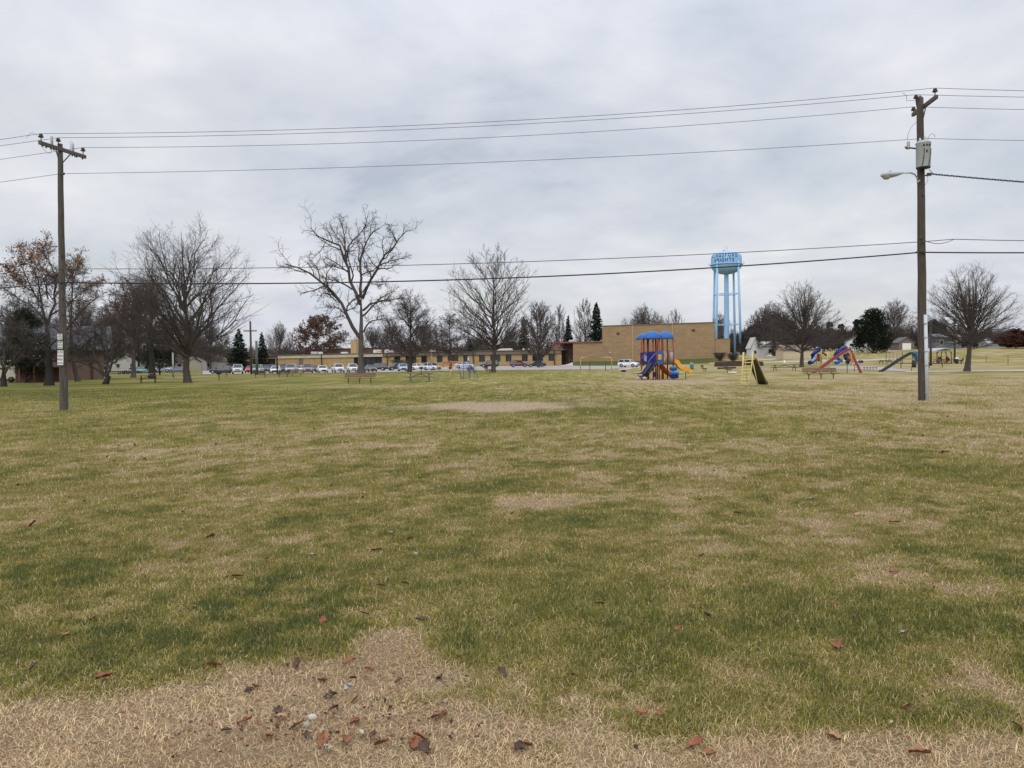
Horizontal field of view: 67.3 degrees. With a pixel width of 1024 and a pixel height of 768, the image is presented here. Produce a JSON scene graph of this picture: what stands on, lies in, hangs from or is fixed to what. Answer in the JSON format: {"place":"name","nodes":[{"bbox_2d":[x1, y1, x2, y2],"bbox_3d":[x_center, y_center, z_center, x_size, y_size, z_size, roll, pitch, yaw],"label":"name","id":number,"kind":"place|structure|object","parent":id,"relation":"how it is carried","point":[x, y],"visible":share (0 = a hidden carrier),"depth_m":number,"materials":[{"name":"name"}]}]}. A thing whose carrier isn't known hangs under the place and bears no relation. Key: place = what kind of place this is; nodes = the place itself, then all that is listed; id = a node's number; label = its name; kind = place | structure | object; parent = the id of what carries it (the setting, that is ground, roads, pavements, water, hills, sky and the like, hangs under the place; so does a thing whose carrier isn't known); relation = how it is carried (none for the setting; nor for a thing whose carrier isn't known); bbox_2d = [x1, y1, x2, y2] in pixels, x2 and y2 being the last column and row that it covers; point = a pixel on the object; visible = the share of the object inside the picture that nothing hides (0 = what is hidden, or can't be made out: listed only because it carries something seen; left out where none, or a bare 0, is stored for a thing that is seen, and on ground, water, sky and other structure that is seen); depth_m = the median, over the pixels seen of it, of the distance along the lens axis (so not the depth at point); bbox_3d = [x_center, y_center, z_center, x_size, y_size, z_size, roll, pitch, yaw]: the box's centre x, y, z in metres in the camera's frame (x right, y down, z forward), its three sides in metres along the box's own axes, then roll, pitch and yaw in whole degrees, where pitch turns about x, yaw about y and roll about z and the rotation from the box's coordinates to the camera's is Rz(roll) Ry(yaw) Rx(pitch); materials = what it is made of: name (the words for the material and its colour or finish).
{"place":"outdoors","nodes":[
{"label":"outdoors","id":0,"kind":"place"},
{"bbox_2d":[203,365,639,373],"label":"parking lot","id":1,"kind":"structure","parent":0,"point":[519,368],"depth_m":167.08,"materials":[{"name":"asphalt"}]},
{"bbox_2d":[209,365,231,373],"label":"parked car","id":2,"kind":"object","parent":1,"relation":"on","point":[222,368],"visible":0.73,"depth_m":159.10,"materials":[{"name":"paint"}]},
{"bbox_2d":[232,364,242,373],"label":"parked car","id":3,"kind":"object","parent":1,"relation":"on","point":[237,367],"visible":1,"depth_m":150.04,"materials":[{"name":"paint"}]},
{"bbox_2d":[331,364,344,371],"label":"parked car","id":4,"kind":"object","parent":1,"relation":"on","point":[337,367],"visible":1,"depth_m":152.80,"materials":[{"name":"paint"}]},
{"bbox_2d":[423,363,441,369],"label":"parked car","id":5,"kind":"object","parent":1,"relation":"on","point":[426,366],"visible":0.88,"depth_m":156.42,"materials":[{"name":"paint"}]},
{"bbox_2d":[509,360,527,366],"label":"parked car","id":6,"kind":"object","parent":1,"relation":"on","point":[513,363],"visible":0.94,"depth_m":187.06,"materials":[{"name":"paint"}]},
{"bbox_2d":[618,359,639,366],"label":"parked car","id":7,"kind":"object","parent":1,"relation":"on","point":[626,362],"visible":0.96,"depth_m":167.39,"materials":[{"name":"paint"}]},
{"bbox_2d":[0,347,1023,767],"bbox_3d":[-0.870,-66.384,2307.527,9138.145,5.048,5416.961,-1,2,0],"label":"ground","id":8,"kind":"structure","parent":0,"point":[998,363],"depth_m":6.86,"materials":[{"name":"plant"}]},
{"bbox_2d":[0,361,17,382],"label":"trailer","id":9,"kind":"object","parent":8,"relation":"on","point":[10,375],"visible":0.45,"depth_m":91.05,"materials":[{"name":"white metal"}]},
{"bbox_2d":[0,313,35,386],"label":"orchard tree","id":10,"kind":"object","parent":8,"relation":"on","point":[3,379],"visible":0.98,"depth_m":70.75,"materials":[{"name":"plant"}]},
{"bbox_2d":[0,296,50,324],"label":"bare tree","id":11,"kind":"object","parent":8,"relation":"on","point":[7,310],"visible":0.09,"depth_m":188.17,"materials":[{"name":"brown plant"}]},
{"bbox_2d":[0,306,54,382],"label":"pine tree","id":12,"kind":"object","parent":8,"relation":"on","point":[27,364],"visible":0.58,"depth_m":87.33,"materials":[{"name":"green plant"}]},
{"bbox_2d":[0,357,58,382],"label":"shed","id":13,"kind":"structure","parent":8,"relation":"on","point":[39,377],"depth_m":91.19,"materials":[{"name":"red wood"}]},
{"bbox_2d":[0,325,111,380],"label":"brown building","id":14,"kind":"structure","parent":8,"relation":"on","point":[86,372],"depth_m":102.83,"materials":[{"name":"brick"}]},
{"bbox_2d":[0,228,112,385],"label":"oak tree","id":15,"kind":"object","parent":8,"relation":"on","point":[49,371],"visible":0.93,"depth_m":72.68,"materials":[{"name":"brown plant"}]},
{"bbox_2d":[27,132,85,410],"bbox_3d":[-17.238,-4.021,29.705,2.036,10.902,1.339,-2,2,-44],"label":"utility pole","id":16,"kind":"object","parent":8,"relation":"on","point":[59,149],"visible":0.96,"depth_m":29.61,"materials":[{"name":"brown wood"}]},
{"bbox_2d":[57,350,62,364],"bbox_3d":[-17.328,-1.007,29.526,0.252,0.564,0.015,2,2,10],"label":"sign board","id":17,"kind":"object","parent":16,"relation":"attached to","point":[59,357],"visible":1,"depth_m":29.52,"materials":[{"name":"white paint"}]},
{"bbox_2d":[1,94,1003,145],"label":"power line","id":18,"kind":"object","parent":16,"relation":"attached to","point":[496,125],"visible":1,"depth_m":28.83,"materials":[{"name":"metal"}]},
{"bbox_2d":[0,88,1022,139],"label":"power line","id":19,"kind":"object","parent":16,"relation":"attached to","point":[509,120],"visible":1,"depth_m":28.00,"materials":[{"name":"metal"}]},
{"bbox_2d":[0,239,1023,273],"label":"power line","id":20,"kind":"object","parent":16,"relation":"attached to","point":[536,261],"visible":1,"depth_m":28.85,"materials":[{"name":"metal"}]},
{"bbox_2d":[0,107,1023,159],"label":"power line","id":21,"kind":"object","parent":16,"relation":"attached to","point":[506,136],"visible":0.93,"depth_m":29.95,"materials":[{"name":"metal"}]},
{"bbox_2d":[4,138,1023,181],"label":"power line","id":22,"kind":"object","parent":16,"relation":"attached to","point":[511,161],"visible":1,"depth_m":28.84,"materials":[{"name":"metal"}]},
{"bbox_2d":[35,252,118,381],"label":"bare tree","id":23,"kind":"object","parent":8,"relation":"on","point":[76,377],"visible":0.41,"depth_m":91.56,"materials":[{"name":"brown plant"}]},
{"bbox_2d":[58,296,99,325],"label":"bare tree","id":24,"kind":"object","parent":8,"relation":"on","point":[86,320],"visible":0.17,"depth_m":198.04,"materials":[{"name":"brown plant"}]},
{"bbox_2d":[53,312,146,383],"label":"orchard tree","id":25,"kind":"object","parent":8,"relation":"on","point":[119,338],"visible":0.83,"depth_m":75.00,"materials":[{"name":"brown plant"}]},
{"bbox_2d":[88,311,137,370],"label":"bare tree","id":26,"kind":"object","parent":8,"relation":"on","point":[114,344],"visible":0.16,"depth_m":189.94,"materials":[{"name":"brown plant"}]},
{"bbox_2d":[108,353,148,370],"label":"house","id":27,"kind":"structure","parent":8,"relation":"on","point":[125,364],"depth_m":224.85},
{"bbox_2d":[94,273,163,377],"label":"bare tree","id":28,"kind":"object","parent":8,"relation":"on","point":[133,362],"visible":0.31,"depth_m":117.26,"materials":[{"name":"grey plant"}]},
{"bbox_2d":[122,303,160,372],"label":"bare tree","id":29,"kind":"object","parent":8,"relation":"on","point":[137,354],"visible":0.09,"depth_m":199.14,"materials":[{"name":"brown plant"}]},
{"bbox_2d":[117,264,177,377],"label":"bare tree","id":30,"kind":"object","parent":8,"relation":"on","point":[152,359],"visible":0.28,"depth_m":104.40,"materials":[{"name":"brown plant"}]},
{"bbox_2d":[139,330,177,374],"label":"evergreen tree","id":31,"kind":"object","parent":8,"relation":"on","point":[159,357],"visible":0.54,"depth_m":149.49,"materials":[{"name":"green plant"}]},
{"bbox_2d":[142,323,198,367],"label":"bare tree","id":32,"kind":"object","parent":8,"relation":"on","point":[180,357],"visible":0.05,"depth_m":230.01,"materials":[{"name":"brown plant"}]},
{"bbox_2d":[103,212,268,382],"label":"bare tree","id":33,"kind":"object","parent":8,"relation":"on","point":[186,345],"visible":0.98,"depth_m":75.95,"materials":[{"name":"brown plant"}]},
{"bbox_2d":[174,358,201,370],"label":"house","id":34,"kind":"structure","parent":8,"relation":"on","point":[194,364],"depth_m":239.19,"materials":[{"name":"beige"}]},
{"bbox_2d":[194,322,231,368],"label":"bare tree","id":35,"kind":"object","parent":8,"relation":"on","point":[217,352],"visible":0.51,"depth_m":249.62,"materials":[{"name":"brown plant"}]},
{"bbox_2d":[207,355,227,369],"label":"house","id":36,"kind":"structure","parent":8,"relation":"on","point":[213,364],"depth_m":251.91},
{"bbox_2d":[226,329,252,370],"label":"spruce tree","id":37,"kind":"object","parent":8,"relation":"on","point":[236,353],"visible":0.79,"depth_m":214.17,"materials":[{"name":"green plant"}]},
{"bbox_2d":[244,321,256,373],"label":"utility pole","id":38,"kind":"object","parent":8,"relation":"on","point":[251,368],"visible":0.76,"depth_m":145.72,"materials":[{"name":"brown wood"}]},
{"bbox_2d":[254,332,269,364],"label":"spruce tree","id":39,"kind":"object","parent":8,"relation":"on","point":[261,356],"visible":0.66,"depth_m":231.46,"materials":[{"name":"green plant"}]},
{"bbox_2d":[262,321,295,354],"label":"bare tree","id":40,"kind":"object","parent":8,"relation":"on","point":[279,338],"visible":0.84,"depth_m":268.85,"materials":[{"name":"grey plant"}]},
{"bbox_2d":[289,314,350,354],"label":"oak tree","id":41,"kind":"object","parent":8,"relation":"on","point":[310,328],"visible":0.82,"depth_m":265.11,"materials":[{"name":"brown plant"}]},
{"bbox_2d":[317,729,328,748],"bbox_3d":[-0.827,1.538,3.348,0.057,0.030,0.101,23,22,-9],"label":"fallen leaf","id":42,"kind":"object","parent":8,"relation":"on","point":[320,736],"visible":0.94,"depth_m":3.34,"materials":[{"name":"plant"}]},
{"bbox_2d":[271,198,423,372],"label":"bare tree","id":43,"kind":"object","parent":8,"relation":"on","point":[359,335],"visible":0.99,"depth_m":111.41,"materials":[{"name":"grey plant"}]},
{"bbox_2d":[344,373,375,383],"bbox_3d":[-12.694,-0.409,64.145,2.600,0.967,0.672,-1,2,0],"label":"park bench","id":44,"kind":"object","parent":8,"relation":"on","point":[371,375],"visible":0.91,"depth_m":64.35,"materials":[{"name":"brown wood"}]},
{"bbox_2d":[355,324,393,347],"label":"bare tree","id":45,"kind":"object","parent":8,"relation":"on","point":[367,336],"visible":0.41,"depth_m":298.07,"materials":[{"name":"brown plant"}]},
{"bbox_2d":[373,317,407,347],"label":"bare tree","id":46,"kind":"object","parent":8,"relation":"on","point":[384,337],"visible":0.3,"depth_m":298.55,"materials":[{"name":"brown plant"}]},
{"bbox_2d":[367,286,446,371],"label":"bare tree","id":47,"kind":"object","parent":8,"relation":"on","point":[417,348],"visible":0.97,"depth_m":125.39,"materials":[{"name":"grey plant"}]},
{"bbox_2d":[408,736,419,749],"bbox_3d":[-0.426,1.540,3.313,0.053,0.028,0.094,13,10,-3],"label":"fallen leaf","id":48,"kind":"object","parent":8,"relation":"on","point":[414,742],"visible":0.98,"depth_m":3.31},
{"bbox_2d":[403,319,441,350],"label":"bare tree","id":49,"kind":"object","parent":8,"relation":"on","point":[424,334],"visible":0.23,"depth_m":278.57,"materials":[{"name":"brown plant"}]},
{"bbox_2d":[419,739,429,753],"bbox_3d":[-0.365,1.539,3.274,0.053,0.028,0.094,-29,17,-12],"label":"fallen leaf","id":50,"kind":"object","parent":8,"relation":"on","point":[424,744],"visible":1,"depth_m":3.28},
{"bbox_2d":[419,314,481,369],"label":"bare tree","id":51,"kind":"object","parent":8,"relation":"on","point":[443,346],"visible":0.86,"depth_m":159.38,"materials":[{"name":"grey plant"}]},
{"bbox_2d":[433,361,477,378],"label":"climbing arch","id":52,"kind":"structure","parent":8,"relation":"on","point":[455,365],"depth_m":75.49,"materials":[{"name":"metal"}]},
{"bbox_2d":[248,322,729,367],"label":"school building","id":53,"kind":"structure","parent":8,"relation":"on","point":[696,340],"depth_m":213.56,"materials":[{"name":"brick"}]},
{"bbox_2d":[439,243,542,371],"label":"bare tree","id":54,"kind":"object","parent":8,"relation":"on","point":[494,334],"visible":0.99,"depth_m":105.12,"materials":[{"name":"brown plant"}]},
{"bbox_2d":[501,325,521,349],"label":"bare tree","id":55,"kind":"object","parent":8,"relation":"on","point":[512,347],"visible":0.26,"depth_m":278.89,"materials":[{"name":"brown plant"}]},
{"bbox_2d":[0,384,1023,767],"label":"leaf litter","id":56,"kind":"object","parent":8,"relation":"on","point":[458,656],"visible":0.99,"depth_m":3.70,"materials":[{"name":"plant"}]},
{"bbox_2d":[517,316,530,349],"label":"spruce tree","id":57,"kind":"object","parent":8,"relation":"on","point":[523,342],"visible":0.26,"depth_m":239.29,"materials":[{"name":"green plant"}]},
{"bbox_2d":[517,300,562,366],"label":"bare tree","id":58,"kind":"object","parent":8,"relation":"on","point":[537,346],"visible":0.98,"depth_m":177.16,"materials":[{"name":"grey plant"}]},
{"bbox_2d":[526,304,558,349],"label":"bare tree","id":59,"kind":"object","parent":8,"relation":"on","point":[542,329],"visible":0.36,"depth_m":249.03,"materials":[{"name":"grey plant"}]},
{"bbox_2d":[104,329,1013,366],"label":"distant woods","id":60,"kind":"object","parent":8,"relation":"on","point":[253,351],"visible":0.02,"depth_m":391.21,"materials":[{"name":"plant"}]},
{"bbox_2d":[551,304,570,341],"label":"bare tree","id":61,"kind":"object","parent":8,"relation":"on","point":[557,325],"visible":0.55,"depth_m":268.77,"materials":[{"name":"grey plant"}]},
{"bbox_2d":[562,315,572,341],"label":"spruce tree","id":62,"kind":"object","parent":8,"relation":"on","point":[568,336],"visible":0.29,"depth_m":244.35,"materials":[{"name":"green plant"}]},
{"bbox_2d":[571,298,594,341],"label":"bare tree","id":63,"kind":"object","parent":8,"relation":"on","point":[584,327],"visible":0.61,"depth_m":260.75,"materials":[{"name":"grey plant"}]},
{"bbox_2d":[587,302,602,340],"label":"spruce tree","id":64,"kind":"object","parent":8,"relation":"on","point":[594,334],"visible":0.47,"depth_m":244.04,"materials":[{"name":"green plant"}]},
{"bbox_2d":[619,303,665,324],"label":"bare tree","id":65,"kind":"object","parent":8,"relation":"on","point":[641,316],"visible":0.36,"depth_m":260.30,"materials":[{"name":"grey plant"}]},
{"bbox_2d":[636,331,692,379],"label":"play tower","id":66,"kind":"structure","parent":8,"relation":"on","point":[648,360],"depth_m":64.97,"materials":[{"name":"plastic"}]},
{"bbox_2d":[685,735,703,747],"bbox_3d":[0.774,1.524,3.268,0.086,0.025,0.048,-28,15,2],"label":"fallen leaf","id":67,"kind":"object","parent":8,"relation":"on","point":[698,739],"visible":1,"depth_m":3.28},
{"bbox_2d":[712,312,733,343],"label":"bare tree","id":68,"kind":"object","parent":8,"relation":"on","point":[720,330],"visible":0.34,"depth_m":347.66,"materials":[{"name":"grey plant"}]},
{"bbox_2d":[708,244,742,354],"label":"water tower","id":69,"kind":"structure","parent":8,"relation":"on","point":[729,258],"depth_m":315.34,"materials":[{"name":"metal"}]},
{"bbox_2d":[714,361,763,366],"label":"mulch bed","id":70,"kind":"object","parent":8,"relation":"on","point":[727,363],"visible":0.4,"depth_m":139.92,"materials":[{"name":"brown"}]},
{"bbox_2d":[745,337,758,356],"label":"house","id":71,"kind":"structure","parent":8,"relation":"on","point":[751,347],"depth_m":261.86,"materials":[{"name":"white"}]},
{"bbox_2d":[740,352,768,386],"bbox_3d":[14.874,-0.916,47.303,0.870,2.080,4.025,0,2,36],"label":"slide","id":72,"kind":"object","parent":8,"relation":"on","point":[755,369],"visible":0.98,"depth_m":46.88,"materials":[{"name":"yellow paint"}]},
{"bbox_2d":[743,307,782,342],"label":"bare tree","id":73,"kind":"object","parent":8,"relation":"on","point":[753,331],"visible":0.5,"depth_m":283.69,"materials":[{"name":"brown plant"}]},
{"bbox_2d":[746,299,791,326],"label":"bare tree","id":74,"kind":"object","parent":8,"relation":"on","point":[775,308],"visible":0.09,"depth_m":328.13,"materials":[{"name":"grey plant"}]},
{"bbox_2d":[759,341,781,355],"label":"house","id":75,"kind":"structure","parent":8,"relation":"on","point":[764,351],"depth_m":261.41,"materials":[{"name":"white"}]},
{"bbox_2d":[744,312,799,344],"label":"tree","id":76,"kind":"object","parent":8,"relation":"on","point":[776,325],"visible":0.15,"depth_m":296.94,"materials":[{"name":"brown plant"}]},
{"bbox_2d":[754,320,796,355],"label":"bare tree","id":77,"kind":"object","parent":8,"relation":"on","point":[774,342],"visible":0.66,"depth_m":254.10,"materials":[{"name":"brown plant"}]},
{"bbox_2d":[774,345,814,358],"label":"house","id":78,"kind":"structure","parent":8,"relation":"on","point":[787,354],"depth_m":204.90,"materials":[{"name":"brown"}]},
{"bbox_2d":[761,280,853,366],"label":"bare tree","id":79,"kind":"object","parent":8,"relation":"on","point":[805,333],"visible":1,"depth_m":123.28,"materials":[{"name":"brown plant"}]},
{"bbox_2d":[802,368,838,378],"bbox_3d":[24.317,-0.775,60.647,2.720,0.967,0.671,-1,2,-2],"label":"park bench","id":80,"kind":"object","parent":8,"relation":"on","point":[819,370],"visible":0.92,"depth_m":60.84,"materials":[{"name":"brown wood"}]},
{"bbox_2d":[808,346,862,364],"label":"play structure","id":81,"kind":"object","parent":8,"relation":"on","point":[815,357],"visible":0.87,"depth_m":139.47,"materials":[{"name":"yellow paint"}]},
{"bbox_2d":[821,334,850,349],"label":"bare tree","id":82,"kind":"object","parent":8,"relation":"on","point":[836,340],"visible":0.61,"depth_m":278.55,"materials":[{"name":"brown plant"}]},
{"bbox_2d":[812,347,862,372],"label":"slide","id":83,"kind":"object","parent":8,"relation":"on","point":[837,356],"visible":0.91,"depth_m":81.67,"materials":[{"name":"red paint"}]},
{"bbox_2d":[829,326,861,346],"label":"bare tree","id":84,"kind":"object","parent":8,"relation":"on","point":[845,331],"visible":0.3,"depth_m":298.69,"materials":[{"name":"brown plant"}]},
{"bbox_2d":[852,307,894,352],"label":"evergreen tree","id":85,"kind":"object","parent":8,"relation":"on","point":[872,325],"visible":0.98,"depth_m":232.96,"materials":[{"name":"green plant"}]},
{"bbox_2d":[880,297,915,340],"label":"bare tree","id":86,"kind":"object","parent":8,"relation":"on","point":[898,322],"visible":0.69,"depth_m":282.61,"materials":[{"name":"grey plant"}]},
{"bbox_2d":[879,351,917,371],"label":"slide","id":87,"kind":"object","parent":8,"relation":"on","point":[914,355],"visible":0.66,"depth_m":85.74,"materials":[{"name":"blue metal"}]},
{"bbox_2d":[891,337,915,349],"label":"house","id":88,"kind":"structure","parent":8,"relation":"on","point":[903,343],"depth_m":269.84,"materials":[{"name":"brown"}]},
{"bbox_2d":[901,320,917,348],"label":"bare tree","id":89,"kind":"object","parent":8,"relation":"on","point":[914,337],"visible":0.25,"depth_m":299.97,"materials":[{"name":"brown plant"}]},
{"bbox_2d":[908,745,931,752],"bbox_3d":[1.683,1.511,3.178,0.082,0.026,0.054,-2,2,-28],"label":"fallen leaf","id":90,"kind":"object","parent":8,"relation":"on","point":[917,748],"visible":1,"depth_m":3.17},
{"bbox_2d":[903,88,937,400],"bbox_3d":[15.074,-4.811,28.615,1.140,11.698,2.087,0,2,23],"label":"utility pole","id":91,"kind":"object","parent":8,"relation":"on","point":[923,153],"visible":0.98,"depth_m":28.45,"materials":[{"name":"brown wood"}]},
{"bbox_2d":[0,252,1023,288],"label":"power line","id":92,"kind":"object","parent":91,"relation":"attached to","point":[509,277],"visible":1,"depth_m":28.89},
{"bbox_2d":[880,170,919,182],"bbox_3d":[14.281,-7.613,28.192,1.588,0.436,0.355,-1,2,-5],"label":"street light","id":93,"kind":"object","parent":91,"relation":"attached to","point":[887,175],"visible":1,"depth_m":28.07,"materials":[{"name":"metal"}]},
{"bbox_2d":[932,173,1023,182],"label":"power line","id":94,"kind":"object","parent":91,"relation":"attached to","point":[977,178],"visible":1,"depth_m":28.09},
{"bbox_2d":[928,348,952,363],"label":"pavilion","id":95,"kind":"structure","parent":8,"relation":"on","point":[937,350],"depth_m":134.00,"materials":[{"name":"grey metal"}]},
{"bbox_2d":[928,334,960,348],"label":"house","id":96,"kind":"structure","parent":8,"relation":"on","point":[943,345],"depth_m":261.94,"materials":[{"name":"grey"}]},
{"bbox_2d":[909,262,1023,370],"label":"bare tree","id":97,"kind":"object","parent":8,"relation":"on","point":[969,313],"visible":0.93,"depth_m":81.19,"materials":[{"name":"brown plant"}]},
{"bbox_2d":[977,339,1004,347],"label":"house","id":98,"kind":"structure","parent":8,"relation":"on","point":[986,343],"depth_m":290.17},
{"bbox_2d":[991,328,1023,347],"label":"red leaved tree","id":99,"kind":"object","parent":8,"relation":"on","point":[1016,340],"visible":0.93,"depth_m":253.12,"materials":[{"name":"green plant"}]},
{"bbox_2d":[0,0,1023,354],"label":"sky","id":100,"kind":"structure","parent":0,"point":[128,71],"materials":[{"name":"grey"}]},
{"bbox_2d":[709,358,895,363],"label":"road","id":101,"kind":"structure","parent":0,"point":[825,360],"depth_m":179.06,"materials":[{"name":"asphalt"}]},
{"bbox_2d":[830,366,907,371],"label":"court pavement","id":102,"kind":"structure","parent":0,"point":[868,368],"depth_m":108.53,"materials":[{"name":"concrete"}]},
{"bbox_2d":[907,370,1023,371],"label":"path","id":103,"kind":"structure","parent":0,"point":[962,370],"depth_m":83.90,"materials":[{"name":"concrete"}]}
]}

